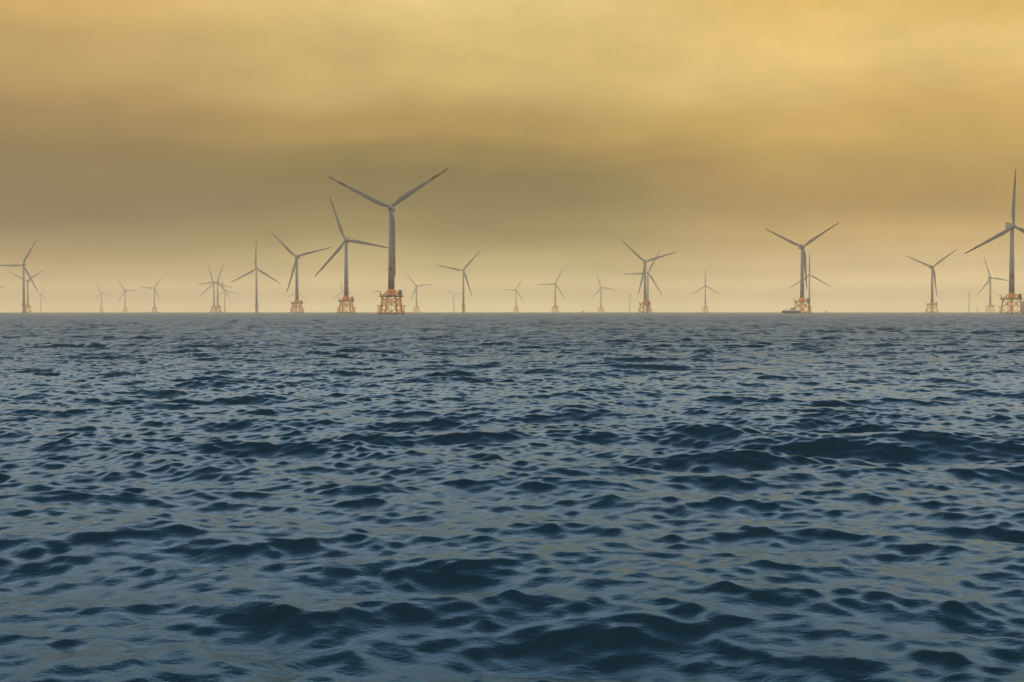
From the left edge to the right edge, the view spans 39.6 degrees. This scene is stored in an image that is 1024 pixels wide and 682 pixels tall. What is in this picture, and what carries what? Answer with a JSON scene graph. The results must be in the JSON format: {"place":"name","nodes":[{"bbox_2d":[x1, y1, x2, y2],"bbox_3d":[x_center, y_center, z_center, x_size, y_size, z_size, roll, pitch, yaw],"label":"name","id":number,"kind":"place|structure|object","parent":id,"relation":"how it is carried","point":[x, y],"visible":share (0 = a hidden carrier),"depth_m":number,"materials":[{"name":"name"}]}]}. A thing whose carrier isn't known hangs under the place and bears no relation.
{"place":"outdoors","nodes":[
{"label":"outdoors","id":0,"kind":"place"},
{"bbox_2d":[0,312,1023,681],"bbox_3d":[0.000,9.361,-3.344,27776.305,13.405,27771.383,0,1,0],"label":"sea","id":1,"kind":"structure","parent":0,"point":[512,496],"depth_m":22.93,"materials":[{"name":"liquid"}]},
{"bbox_2d":[0,239,37,312],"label":"wind turbine","id":2,"kind":"object","parent":1,"relation":"in","point":[28,274],"visible":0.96,"depth_m":2827.14,"materials":[{"name":"paint"}]},
{"bbox_2d":[10,270,43,311],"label":"wind turbine","id":3,"kind":"object","parent":1,"relation":"in","point":[28,305],"visible":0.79,"depth_m":4304.68,"materials":[{"name":"paint"}]},
{"bbox_2d":[95,284,110,311],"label":"wind turbine","id":4,"kind":"object","parent":1,"relation":"in","point":[101,298],"visible":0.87,"depth_m":7104.62,"materials":[{"name":"paint"}]},
{"bbox_2d":[117,278,138,311],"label":"wind turbine","id":5,"kind":"object","parent":1,"relation":"in","point":[125,307],"visible":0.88,"depth_m":6187.21,"materials":[{"name":"paint"}]},
{"bbox_2d":[138,276,162,311],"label":"wind turbine","id":6,"kind":"object","parent":1,"relation":"in","point":[154,295],"visible":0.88,"depth_m":5583.63,"materials":[{"name":"paint"}]},
{"bbox_2d":[201,264,228,311],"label":"wind turbine","id":7,"kind":"object","parent":1,"relation":"in","point":[218,305],"visible":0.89,"depth_m":4365.65,"materials":[{"name":"paint"}]},
{"bbox_2d":[204,265,231,311],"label":"wind turbine","id":8,"kind":"object","parent":1,"relation":"in","point":[213,306],"visible":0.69,"depth_m":4563.56,"materials":[{"name":"paint"}]},
{"bbox_2d":[215,277,237,311],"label":"wind turbine","id":9,"kind":"object","parent":1,"relation":"in","point":[224,296],"visible":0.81,"depth_m":6113.78,"materials":[{"name":"paint"}]},
{"bbox_2d":[232,242,278,312],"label":"wind turbine","id":10,"kind":"object","parent":1,"relation":"in","point":[256,305],"visible":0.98,"depth_m":3071.80,"materials":[{"name":"grey metal"}]},
{"bbox_2d":[270,231,330,312],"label":"wind turbine","id":11,"kind":"object","parent":1,"relation":"in","point":[295,268],"visible":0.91,"depth_m":2408.80,"materials":[{"name":"paint"}]},
{"bbox_2d":[332,279,352,308],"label":"wind turbine","id":12,"kind":"object","parent":1,"relation":"in","point":[342,293],"visible":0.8,"depth_m":6306.27,"materials":[{"name":"paint"}]},
{"bbox_2d":[314,195,387,313],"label":"wind turbine","id":13,"kind":"object","parent":1,"relation":"in","point":[346,297],"visible":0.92,"depth_m":1847.37,"materials":[{"name":"paint"}]},
{"bbox_2d":[328,168,448,313],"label":"wind turbine","id":14,"kind":"object","parent":1,"relation":"in","point":[390,291],"visible":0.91,"depth_m":1261.35,"materials":[{"name":"paint"}]},
{"bbox_2d":[406,273,429,311],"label":"wind turbine","id":15,"kind":"object","parent":1,"relation":"in","point":[416,306],"visible":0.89,"depth_m":5163.33,"materials":[{"name":"paint"}]},
{"bbox_2d":[446,287,464,311],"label":"wind turbine","id":16,"kind":"object","parent":1,"relation":"in","point":[453,297],"visible":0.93,"depth_m":7650.68,"materials":[{"name":"paint"}]},
{"bbox_2d":[438,250,480,312],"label":"wind turbine","id":17,"kind":"object","parent":1,"relation":"in","point":[463,300],"visible":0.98,"depth_m":3191.64,"materials":[{"name":"paint"}]},
{"bbox_2d":[511,278,522,311],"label":"wind turbine","id":18,"kind":"object","parent":1,"relation":"in","point":[516,308],"visible":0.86,"depth_m":5996.31,"materials":[{"name":"paint"}]},
{"bbox_2d":[537,269,563,311],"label":"wind turbine","id":19,"kind":"object","parent":1,"relation":"in","point":[554,307],"visible":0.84,"depth_m":4732.74,"materials":[{"name":"paint"}]},
{"bbox_2d":[591,272,616,311],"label":"wind turbine","id":20,"kind":"object","parent":1,"relation":"in","point":[601,307],"visible":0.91,"depth_m":5423.54,"materials":[{"name":"paint"}]},
{"bbox_2d":[627,251,661,312],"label":"wind turbine","id":21,"kind":"object","parent":1,"relation":"in","point":[651,277],"visible":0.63,"depth_m":3409.84,"materials":[{"name":"paint"}]},
{"bbox_2d":[622,241,675,312],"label":"wind turbine","id":22,"kind":"object","parent":1,"relation":"in","point":[644,302],"visible":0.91,"depth_m":2652.50,"materials":[{"name":"paint"}]},
{"bbox_2d":[692,269,719,311],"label":"wind turbine","id":23,"kind":"object","parent":1,"relation":"in","point":[705,286],"visible":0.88,"depth_m":5087.55,"materials":[{"name":"paint"}]},
{"bbox_2d":[782,307,799,312],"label":"crew boat","id":24,"kind":"object","parent":1,"relation":"on","point":[792,310],"visible":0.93,"depth_m":2009.56,"materials":[{"name":"grey"}]},
{"bbox_2d":[765,223,837,312],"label":"wind turbine","id":25,"kind":"object","parent":1,"relation":"in","point":[801,247],"visible":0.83,"depth_m":2041.32,"materials":[{"name":"paint"}]},
{"bbox_2d":[791,252,830,312],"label":"wind turbine","id":26,"kind":"object","parent":1,"relation":"in","point":[809,282],"visible":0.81,"depth_m":3620.04,"materials":[{"name":"paint"}]},
{"bbox_2d":[907,249,956,312],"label":"wind turbine","id":27,"kind":"object","parent":1,"relation":"in","point":[931,303],"visible":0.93,"depth_m":2961.01,"materials":[{"name":"paint"}]},
{"bbox_2d":[977,258,1008,312],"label":"wind turbine","id":28,"kind":"object","parent":1,"relation":"in","point":[990,305],"visible":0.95,"depth_m":3902.33,"materials":[{"name":"paint"}]},
{"bbox_2d":[964,169,1023,313],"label":"wind turbine","id":29,"kind":"object","parent":1,"relation":"in","point":[1011,227],"visible":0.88,"depth_m":1540.25,"materials":[{"name":"paint"}]},
{"bbox_2d":[0,0,1023,311],"label":"sky","id":30,"kind":"structure","parent":0,"point":[142,142],"materials":[{"name":"yellow"}]}
]}

